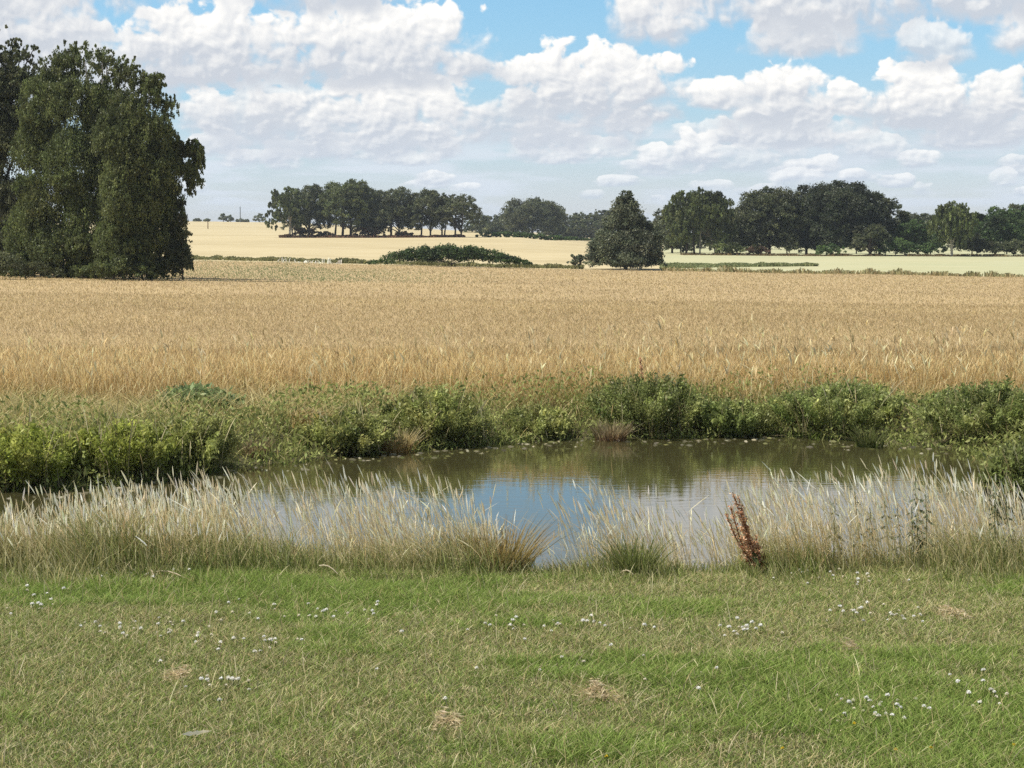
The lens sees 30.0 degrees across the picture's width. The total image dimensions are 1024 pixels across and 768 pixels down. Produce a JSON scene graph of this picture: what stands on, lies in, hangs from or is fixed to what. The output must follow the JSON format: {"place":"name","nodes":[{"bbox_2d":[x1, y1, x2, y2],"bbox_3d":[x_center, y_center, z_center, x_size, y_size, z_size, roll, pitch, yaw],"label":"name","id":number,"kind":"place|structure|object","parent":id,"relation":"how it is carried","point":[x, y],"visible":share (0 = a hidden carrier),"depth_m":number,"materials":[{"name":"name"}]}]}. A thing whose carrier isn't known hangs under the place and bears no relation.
{"place":"outdoors","nodes":[
{"label":"outdoors","id":0,"kind":"place"},
{"bbox_2d":[51,221,662,270],"bbox_3d":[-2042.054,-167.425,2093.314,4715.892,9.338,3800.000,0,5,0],"label":"pale wheat field","id":1,"kind":"structure","parent":0,"point":[247,239],"depth_m":342.46,"materials":[{"name":"beige plant"}]},
{"bbox_2d":[264,186,308,233],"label":"birch tree","id":2,"kind":"object","parent":1,"relation":"on","point":[287,202],"visible":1,"depth_m":421.40,"materials":[{"name":"green plant"}]},
{"bbox_2d":[290,227,319,236],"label":"shrub","id":3,"kind":"object","parent":1,"relation":"on","point":[304,231],"visible":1,"depth_m":422.19,"materials":[{"name":"green plant"}]},
{"bbox_2d":[280,183,334,233],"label":"grove tree","id":4,"kind":"object","parent":1,"relation":"on","point":[313,194],"visible":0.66,"depth_m":425.37,"materials":[{"name":"green plant"}]},
{"bbox_2d":[314,178,384,235],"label":"grove tree","id":5,"kind":"object","parent":1,"relation":"on","point":[351,199],"visible":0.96,"depth_m":422.74,"materials":[{"name":"green plant"}]},
{"bbox_2d":[352,226,385,235],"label":"shrub","id":6,"kind":"object","parent":1,"relation":"on","point":[363,231],"visible":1,"depth_m":422.15,"materials":[{"name":"green plant"}]},
{"bbox_2d":[366,186,424,234],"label":"grove tree","id":7,"kind":"object","parent":1,"relation":"on","point":[395,204],"visible":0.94,"depth_m":423.55,"materials":[{"name":"green plant"}]},
{"bbox_2d":[400,187,450,236],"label":"grove tree","id":8,"kind":"object","parent":1,"relation":"on","point":[424,198],"visible":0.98,"depth_m":422.29,"materials":[{"name":"green plant"}]},
{"bbox_2d":[423,193,460,234],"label":"grove tree","id":9,"kind":"object","parent":1,"relation":"on","point":[450,214],"visible":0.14,"depth_m":430.28,"materials":[{"name":"green plant"}]},
{"bbox_2d":[366,242,532,265],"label":"thicket","id":10,"kind":"object","parent":1,"relation":"on","point":[437,253],"visible":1,"depth_m":200.29,"materials":[{"name":"green plant"}]},
{"bbox_2d":[433,193,484,235],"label":"grove tree","id":11,"kind":"object","parent":1,"relation":"on","point":[461,205],"visible":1,"depth_m":421.07,"materials":[{"name":"green plant"}]},
{"bbox_2d":[462,214,493,232],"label":"tree","id":12,"kind":"object","parent":1,"relation":"on","point":[471,227],"visible":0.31,"depth_m":636.31,"materials":[{"name":"green plant"}]},
{"bbox_2d":[475,221,505,232],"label":"tree","id":13,"kind":"object","parent":1,"relation":"on","point":[488,226],"visible":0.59,"depth_m":616.24,"materials":[{"name":"green plant"}]},
{"bbox_2d":[484,213,504,230],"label":"tree","id":14,"kind":"object","parent":1,"relation":"on","point":[496,218],"visible":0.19,"depth_m":637.11,"materials":[{"name":"green plant"}]},
{"bbox_2d":[475,231,591,240],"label":"hedge","id":15,"kind":"object","parent":1,"relation":"on","point":[529,235],"visible":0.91,"depth_m":422.16,"materials":[{"name":"green plant"}]},
{"bbox_2d":[499,195,567,232],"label":"tree","id":16,"kind":"object","parent":1,"relation":"on","point":[535,214],"visible":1,"depth_m":593.23,"materials":[{"name":"green plant"}]},
{"bbox_2d":[537,222,568,236],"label":"tree","id":17,"kind":"object","parent":1,"relation":"on","point":[553,232],"visible":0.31,"depth_m":615.71,"materials":[{"name":"green plant"}]},
{"bbox_2d":[552,214,578,235],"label":"tree","id":18,"kind":"object","parent":1,"relation":"on","point":[568,221],"visible":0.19,"depth_m":635.88,"materials":[{"name":"green plant"}]},
{"bbox_2d":[561,220,589,237],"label":"tree","id":19,"kind":"object","parent":1,"relation":"on","point":[574,228],"visible":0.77,"depth_m":616.18,"materials":[{"name":"green plant"}]},
{"bbox_2d":[566,254,585,265],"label":"shrub","id":20,"kind":"object","parent":1,"relation":"on","point":[578,258],"visible":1,"depth_m":201.46,"materials":[{"name":"green plant"}]},
{"bbox_2d":[571,211,595,240],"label":"tree","id":21,"kind":"object","parent":1,"relation":"on","point":[580,218],"visible":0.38,"depth_m":636.52,"materials":[{"name":"green plant"}]},
{"bbox_2d":[578,220,611,238],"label":"tree","id":22,"kind":"object","parent":1,"relation":"on","point":[591,229],"visible":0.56,"depth_m":615.97,"materials":[{"name":"green plant"}]},
{"bbox_2d":[586,210,612,231],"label":"tree","id":23,"kind":"object","parent":1,"relation":"on","point":[598,217],"visible":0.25,"depth_m":637.08,"materials":[{"name":"green plant"}]},
{"bbox_2d":[583,190,668,268],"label":"conifer tree","id":24,"kind":"object","parent":1,"relation":"on","point":[632,241],"visible":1,"depth_m":200.58,"materials":[{"name":"green plant"}]},
{"bbox_2d":[278,234,465,237],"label":"grove floor grass","id":25,"kind":"structure","parent":0,"point":[357,236],"depth_m":420.67,"materials":[{"name":"plant"}]},
{"bbox_2d":[192,254,584,268],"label":"ditch grass","id":26,"kind":"structure","parent":0,"point":[347,260],"depth_m":203.21,"materials":[{"name":"plant"}]},
{"bbox_2d":[0,436,1022,570],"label":"pond water","id":27,"kind":"structure","parent":0,"point":[694,472],"depth_m":25.40,"materials":[{"name":"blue liquid"}]},
{"bbox_2d":[0,436,946,500],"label":"floating debris","id":28,"kind":"object","parent":27,"relation":"on","point":[762,438],"visible":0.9,"depth_m":29.09,"materials":[{"name":"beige plant"}]},
{"bbox_2d":[0,260,1023,426],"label":"field","id":29,"kind":"structure","parent":0,"point":[100,290],"depth_m":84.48,"materials":[{"name":"beige plant"}]},
{"bbox_2d":[0,24,66,275],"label":"broadleaf tree","id":30,"kind":"object","parent":29,"relation":"on","point":[12,75],"visible":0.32,"depth_m":114.11,"materials":[{"name":"green plant"}]},
{"bbox_2d":[0,251,66,279],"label":"shrub","id":31,"kind":"object","parent":29,"relation":"on","point":[7,264],"visible":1,"depth_m":105.66,"materials":[{"name":"green plant"}]},
{"bbox_2d":[0,40,144,278],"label":"birch tree","id":32,"kind":"object","parent":29,"relation":"on","point":[58,91],"visible":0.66,"depth_m":109.98,"materials":[{"name":"green plant"}]},
{"bbox_2d":[72,253,159,279],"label":"shrub","id":33,"kind":"object","parent":29,"relation":"on","point":[119,266],"visible":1,"depth_m":105.61,"materials":[{"name":"green plant"}]},
{"bbox_2d":[87,67,205,280],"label":"birch tree","id":34,"kind":"object","parent":29,"relation":"on","point":[144,203],"visible":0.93,"depth_m":106.19,"materials":[{"name":"green plant"}]},
{"bbox_2d":[153,213,194,280],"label":"tree","id":35,"kind":"object","parent":29,"relation":"on","point":[186,260],"visible":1,"depth_m":106.55,"materials":[{"name":"green plant"}]},
{"bbox_2d":[278,257,341,263],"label":"white flowers","id":36,"kind":"object","parent":29,"relation":"on","point":[329,262],"visible":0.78,"depth_m":199.07,"materials":[{"name":"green plant"}]},
{"bbox_2d":[0,314,1023,406],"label":"wild oat tufts","id":37,"kind":"object","parent":29,"relation":"on","point":[155,349],"visible":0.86,"depth_m":33.80,"materials":[{"name":"plant"}]},
{"bbox_2d":[660,265,1023,276],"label":"field margin grass","id":38,"kind":"structure","parent":29,"relation":"on","point":[991,273],"depth_m":196.98,"materials":[{"name":"plant"}]},
{"bbox_2d":[0,554,1023,767],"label":"lawn","id":39,"kind":"structure","parent":0,"point":[327,713],"depth_m":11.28,"materials":[{"name":"plant"}]},
{"bbox_2d":[151,663,194,685],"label":"dry grass clump","id":40,"kind":"object","parent":39,"relation":"on","point":[180,669],"visible":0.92,"depth_m":11.98,"materials":[{"name":"plant"}]},
{"bbox_2d":[183,730,209,735],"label":"withered leaf","id":41,"kind":"object","parent":39,"relation":"on","point":[190,733],"visible":1,"depth_m":10.42,"materials":[{"name":"plant"}]},
{"bbox_2d":[429,706,465,731],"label":"dry grass clump","id":42,"kind":"object","parent":39,"relation":"on","point":[444,719],"visible":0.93,"depth_m":10.84,"materials":[{"name":"plant"}]},
{"bbox_2d":[572,678,623,704],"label":"dry grass clump","id":43,"kind":"object","parent":39,"relation":"on","point":[594,686],"visible":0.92,"depth_m":11.49,"materials":[{"name":"plant"}]},
{"bbox_2d":[833,637,880,661],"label":"dry grass clump","id":44,"kind":"object","parent":39,"relation":"on","point":[850,644],"visible":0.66,"depth_m":12.67,"materials":[{"name":"plant"}]},
{"bbox_2d":[935,602,976,619],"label":"dry grass clump","id":45,"kind":"object","parent":39,"relation":"on","point":[948,610],"visible":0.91,"depth_m":13.92,"materials":[{"name":"plant"}]},
{"bbox_2d":[0,402,1023,578],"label":"pond bank","id":46,"kind":"structure","parent":0,"point":[584,436],"depth_m":29.54,"materials":[{"name":"soil"}]},
{"bbox_2d":[0,400,90,488],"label":"bank bush","id":47,"kind":"object","parent":46,"relation":"on","point":[28,451],"visible":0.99,"depth_m":24.45,"materials":[{"name":"green plant"}]},
{"bbox_2d":[54,398,185,479],"bbox_3d":[-5.189,0.678,25.493,1.867,1.104,1.715,0,5,0],"label":"bank bush","id":48,"kind":"object","parent":46,"relation":"on","point":[151,445],"visible":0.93,"depth_m":25.19,"materials":[{"name":"green plant"}]},
{"bbox_2d":[153,404,244,470],"bbox_3d":[-4.380,0.736,26.125,1.407,0.889,1.559,0,5,0],"label":"bank bush","id":49,"kind":"object","parent":46,"relation":"on","point":[209,435],"visible":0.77,"depth_m":26.14,"materials":[{"name":"green plant"}]},
{"bbox_2d":[149,380,248,414],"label":"herb clump","id":50,"kind":"object","parent":46,"relation":"on","point":[193,391],"visible":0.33,"depth_m":30.39,"materials":[{"name":"plant"}]},
{"bbox_2d":[236,433,278,458],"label":"dead grass tussock","id":51,"kind":"object","parent":46,"relation":"on","point":[250,451],"visible":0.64,"depth_m":27.47,"materials":[{"name":"plant"}]},
{"bbox_2d":[287,402,345,428],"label":"grass tussock","id":52,"kind":"object","parent":46,"relation":"on","point":[301,417],"depth_m":28.85,"materials":[{"name":"plant"}]},
{"bbox_2d":[294,400,402,453],"bbox_3d":[-2.422,0.600,28.540,1.565,0.841,1.562,2,5,21],"label":"bank bush","id":53,"kind":"object","parent":46,"relation":"on","point":[350,422],"visible":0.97,"depth_m":28.21,"materials":[{"name":"green plant"}]},
{"bbox_2d":[382,424,428,452],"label":"grass tussock","id":54,"kind":"object","parent":46,"relation":"on","point":[413,439],"depth_m":28.60,"materials":[{"name":"plant"}]},
{"bbox_2d":[375,380,501,442],"bbox_3d":[-1.098,0.415,29.681,2.066,0.949,1.958,-2,5,-18],"label":"bank bush","id":55,"kind":"object","parent":46,"relation":"on","point":[450,414],"visible":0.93,"depth_m":29.33,"materials":[{"name":"green plant"}]},
{"bbox_2d":[0,452,1023,573],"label":"seeding grass","id":56,"kind":"structure","parent":46,"relation":"on","point":[210,511],"depth_m":16.19,"materials":[{"name":"plant"}]},
{"bbox_2d":[0,494,1023,591],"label":"bank grass","id":57,"kind":"structure","parent":46,"relation":"on","point":[58,560],"depth_m":15.65,"materials":[{"name":"beige plant"}]},
{"bbox_2d":[0,361,1023,492],"bbox_3d":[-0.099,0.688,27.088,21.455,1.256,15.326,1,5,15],"label":"bank weeds","id":58,"kind":"object","parent":46,"relation":"on","point":[364,393],"visible":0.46,"depth_m":29.18,"materials":[{"name":"green plant"}]},
{"bbox_2d":[449,508,579,572],"bbox_3d":[0.031,1.353,15.876,1.171,0.525,1.274,0,5,0],"label":"grass tussock","id":59,"kind":"object","parent":46,"relation":"on","point":[516,554],"depth_m":15.76,"materials":[{"name":"plant"}]},
{"bbox_2d":[491,402,575,437],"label":"bank bush","id":60,"kind":"object","parent":46,"relation":"on","point":[540,419],"visible":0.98,"depth_m":30.41,"materials":[{"name":"green plant"}]},
{"bbox_2d":[585,417,642,440],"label":"dead grass tussock","id":61,"kind":"object","parent":46,"relation":"on","point":[614,435],"visible":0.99,"depth_m":30.24,"materials":[{"name":"plant"}]},
{"bbox_2d":[581,532,678,575],"bbox_3d":[0.978,1.413,15.698,0.815,0.378,0.823,0,5,0],"label":"grass tussock","id":62,"kind":"object","parent":46,"relation":"on","point":[634,553],"depth_m":15.64,"materials":[{"name":"plant"}]},
{"bbox_2d":[575,368,720,435],"bbox_3d":[2.246,0.223,31.263,2.306,1.100,2.264,-4,6,-42],"label":"bank bush","id":63,"kind":"object","parent":46,"relation":"on","point":[666,400],"visible":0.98,"depth_m":30.79,"materials":[{"name":"green plant"}]},
{"bbox_2d":[693,394,779,437],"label":"bank bush","id":64,"kind":"object","parent":46,"relation":"on","point":[741,415],"visible":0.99,"depth_m":30.71,"materials":[{"name":"green plant"}]},
{"bbox_2d":[724,492,768,575],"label":"dock plant","id":65,"kind":"object","parent":46,"relation":"on","point":[755,552],"visible":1,"depth_m":15.55,"materials":[{"name":"brown plant"}]},
{"bbox_2d":[759,366,909,433],"bbox_3d":[5.228,0.191,31.120,2.533,1.122,2.546,0,5,0],"label":"bank bush","id":66,"kind":"object","parent":46,"relation":"on","point":[812,405],"visible":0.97,"depth_m":30.61,"materials":[{"name":"green plant"}]},
{"bbox_2d":[826,499,842,560],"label":"nettle","id":67,"kind":"object","parent":46,"relation":"on","point":[834,531],"visible":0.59,"depth_m":16.15,"materials":[{"name":"green plant"}]},
{"bbox_2d":[841,422,896,447],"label":"grass tussock","id":68,"kind":"object","parent":46,"relation":"on","point":[870,441],"depth_m":29.30,"materials":[{"name":"plant"}]},
{"bbox_2d":[880,501,897,560],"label":"nettle","id":69,"kind":"object","parent":46,"relation":"on","point":[883,516],"visible":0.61,"depth_m":16.23,"materials":[{"name":"green plant"}]},
{"bbox_2d":[904,507,920,558],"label":"nettle","id":70,"kind":"object","parent":46,"relation":"on","point":[909,535],"visible":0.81,"depth_m":16.06,"materials":[{"name":"green plant"}]},
{"bbox_2d":[907,477,925,554],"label":"nettle","id":71,"kind":"object","parent":46,"relation":"on","point":[915,516],"visible":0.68,"depth_m":16.13,"materials":[{"name":"green plant"}]},
{"bbox_2d":[916,491,935,563],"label":"nettle","id":72,"kind":"object","parent":46,"relation":"on","point":[921,501],"visible":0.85,"depth_m":16.05,"materials":[{"name":"green plant"}]},
{"bbox_2d":[905,374,1023,435],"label":"bank bush","id":73,"kind":"object","parent":46,"relation":"on","point":[947,412],"visible":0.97,"depth_m":29.20,"materials":[{"name":"green plant"}]},
{"bbox_2d":[987,486,1007,550],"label":"nettle","id":74,"kind":"object","parent":46,"relation":"on","point":[998,522],"visible":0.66,"depth_m":16.25,"materials":[{"name":"green plant"}]},
{"bbox_2d":[974,435,1023,526],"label":"bank bush","id":75,"kind":"object","parent":46,"relation":"on","point":[1010,463],"visible":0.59,"depth_m":20.52,"materials":[{"name":"green plant"}]},
{"bbox_2d":[1001,496,1015,555],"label":"nettle","id":76,"kind":"object","parent":46,"relation":"on","point":[1007,523],"visible":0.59,"depth_m":16.20,"materials":[{"name":"green plant"}]},
{"bbox_2d":[0,0,1023,267],"label":"sky","id":77,"kind":"structure","parent":0,"point":[576,105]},
{"bbox_2d":[663,236,1023,276],"bbox_3d":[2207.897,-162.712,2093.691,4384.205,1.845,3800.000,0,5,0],"label":"pale meadow","id":78,"kind":"structure","parent":0,"point":[962,265],"depth_m":257.15,"materials":[{"name":"beige plant"}]},
{"bbox_2d":[652,203,689,252],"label":"tree","id":79,"kind":"object","parent":78,"relation":"on","point":[659,216],"visible":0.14,"depth_m":333.99,"materials":[{"name":"green plant"}]},
{"bbox_2d":[665,239,701,251],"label":"undergrowth tree","id":80,"kind":"object","parent":78,"relation":"on","point":[683,247],"visible":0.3,"depth_m":342.45,"materials":[{"name":"green plant"}]},
{"bbox_2d":[661,186,738,253],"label":"birch tree","id":81,"kind":"object","parent":78,"relation":"on","point":[710,214],"visible":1,"depth_m":313.86,"materials":[{"name":"green plant"}]},
{"bbox_2d":[712,242,748,254],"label":"shrub","id":82,"kind":"object","parent":78,"relation":"on","point":[726,248],"visible":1,"depth_m":310.78,"materials":[{"name":"green plant"}]},
{"bbox_2d":[659,261,818,268],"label":"ditch grass","id":83,"kind":"structure","parent":78,"relation":"on","point":[708,265],"depth_m":214.17,"materials":[{"name":"plant"}]},
{"bbox_2d":[745,245,770,255],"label":"shrub","id":84,"kind":"object","parent":78,"relation":"on","point":[751,249],"visible":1,"depth_m":310.96,"materials":[{"name":"green plant"}]},
{"bbox_2d":[728,185,807,253],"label":"tree","id":85,"kind":"object","parent":78,"relation":"on","point":[775,208],"visible":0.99,"depth_m":318.09,"materials":[{"name":"green plant"}]},
{"bbox_2d":[766,235,811,253],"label":"undergrowth tree","id":86,"kind":"object","parent":78,"relation":"on","point":[794,246],"visible":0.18,"depth_m":341.51,"materials":[{"name":"green plant"}]},
{"bbox_2d":[778,183,832,253],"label":"tree","id":87,"kind":"object","parent":78,"relation":"on","point":[812,244],"visible":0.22,"depth_m":323.06,"materials":[{"name":"green plant"}]},
{"bbox_2d":[815,242,846,254],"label":"shrub","id":88,"kind":"object","parent":78,"relation":"on","point":[830,248],"visible":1,"depth_m":310.81,"materials":[{"name":"green plant"}]},
{"bbox_2d":[795,179,888,252],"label":"tree","id":89,"kind":"object","parent":78,"relation":"on","point":[838,207],"visible":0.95,"depth_m":315.11,"materials":[{"name":"green plant"}]},
{"bbox_2d":[849,223,892,253],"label":"tree","id":90,"kind":"object","parent":78,"relation":"on","point":[871,236],"visible":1,"depth_m":310.55,"materials":[{"name":"green plant"}]},
{"bbox_2d":[853,195,912,253],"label":"tree","id":91,"kind":"object","parent":78,"relation":"on","point":[890,208],"visible":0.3,"depth_m":320.61,"materials":[{"name":"green plant"}]},
{"bbox_2d":[874,236,916,255],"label":"shrub","id":92,"kind":"object","parent":78,"relation":"on","point":[900,244],"visible":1,"depth_m":310.59,"materials":[{"name":"green plant"}]},
{"bbox_2d":[888,212,921,226],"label":"tree","id":93,"kind":"object","parent":78,"relation":"on","point":[915,215],"visible":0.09,"depth_m":416.89,"materials":[{"name":"green plant"}]},
{"bbox_2d":[882,218,931,254],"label":"tree","id":94,"kind":"object","parent":78,"relation":"on","point":[912,230],"visible":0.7,"depth_m":319.14,"materials":[{"name":"green plant"}]},
{"bbox_2d":[913,242,938,253],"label":"shrub","id":95,"kind":"object","parent":78,"relation":"on","point":[924,249],"visible":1,"depth_m":310.97,"materials":[{"name":"green plant"}]},
{"bbox_2d":[912,213,945,248],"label":"tree","id":96,"kind":"object","parent":78,"relation":"on","point":[927,217],"visible":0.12,"depth_m":418.18,"materials":[{"name":"green plant"}]},
{"bbox_2d":[916,230,954,253],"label":"undergrowth tree","id":97,"kind":"object","parent":78,"relation":"on","point":[933,239],"visible":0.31,"depth_m":341.53,"materials":[{"name":"green plant"}]},
{"bbox_2d":[926,200,978,254],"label":"birch tree","id":98,"kind":"object","parent":78,"relation":"on","point":[950,218],"visible":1,"depth_m":307.59,"materials":[{"name":"green plant"}]},
{"bbox_2d":[956,232,995,254],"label":"shrub","id":99,"kind":"object","parent":78,"relation":"on","point":[979,242],"visible":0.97,"depth_m":310.72,"materials":[{"name":"green plant"}]},
{"bbox_2d":[966,205,1023,253],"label":"tree","id":100,"kind":"object","parent":78,"relation":"on","point":[1004,223],"visible":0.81,"depth_m":314.65,"materials":[{"name":"green plant"}]},
{"bbox_2d":[991,239,1023,255],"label":"shrub","id":101,"kind":"object","parent":78,"relation":"on","point":[1009,246],"visible":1,"depth_m":310.71,"materials":[{"name":"green plant"}]},
{"bbox_2d":[997,203,1023,250],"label":"tree","id":102,"kind":"object","parent":78,"relation":"on","point":[1015,206],"visible":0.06,"depth_m":398.94,"materials":[{"name":"green plant"}]},
{"bbox_2d":[999,204,1023,240],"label":"tree","id":103,"kind":"object","parent":78,"relation":"on","point":[1020,215],"visible":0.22,"depth_m":320.64,"materials":[{"name":"green plant"}]},
{"bbox_2d":[680,252,1023,256],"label":"wood edge grass","id":104,"kind":"structure","parent":0,"point":[874,254],"depth_m":309.72,"materials":[{"name":"plant"}]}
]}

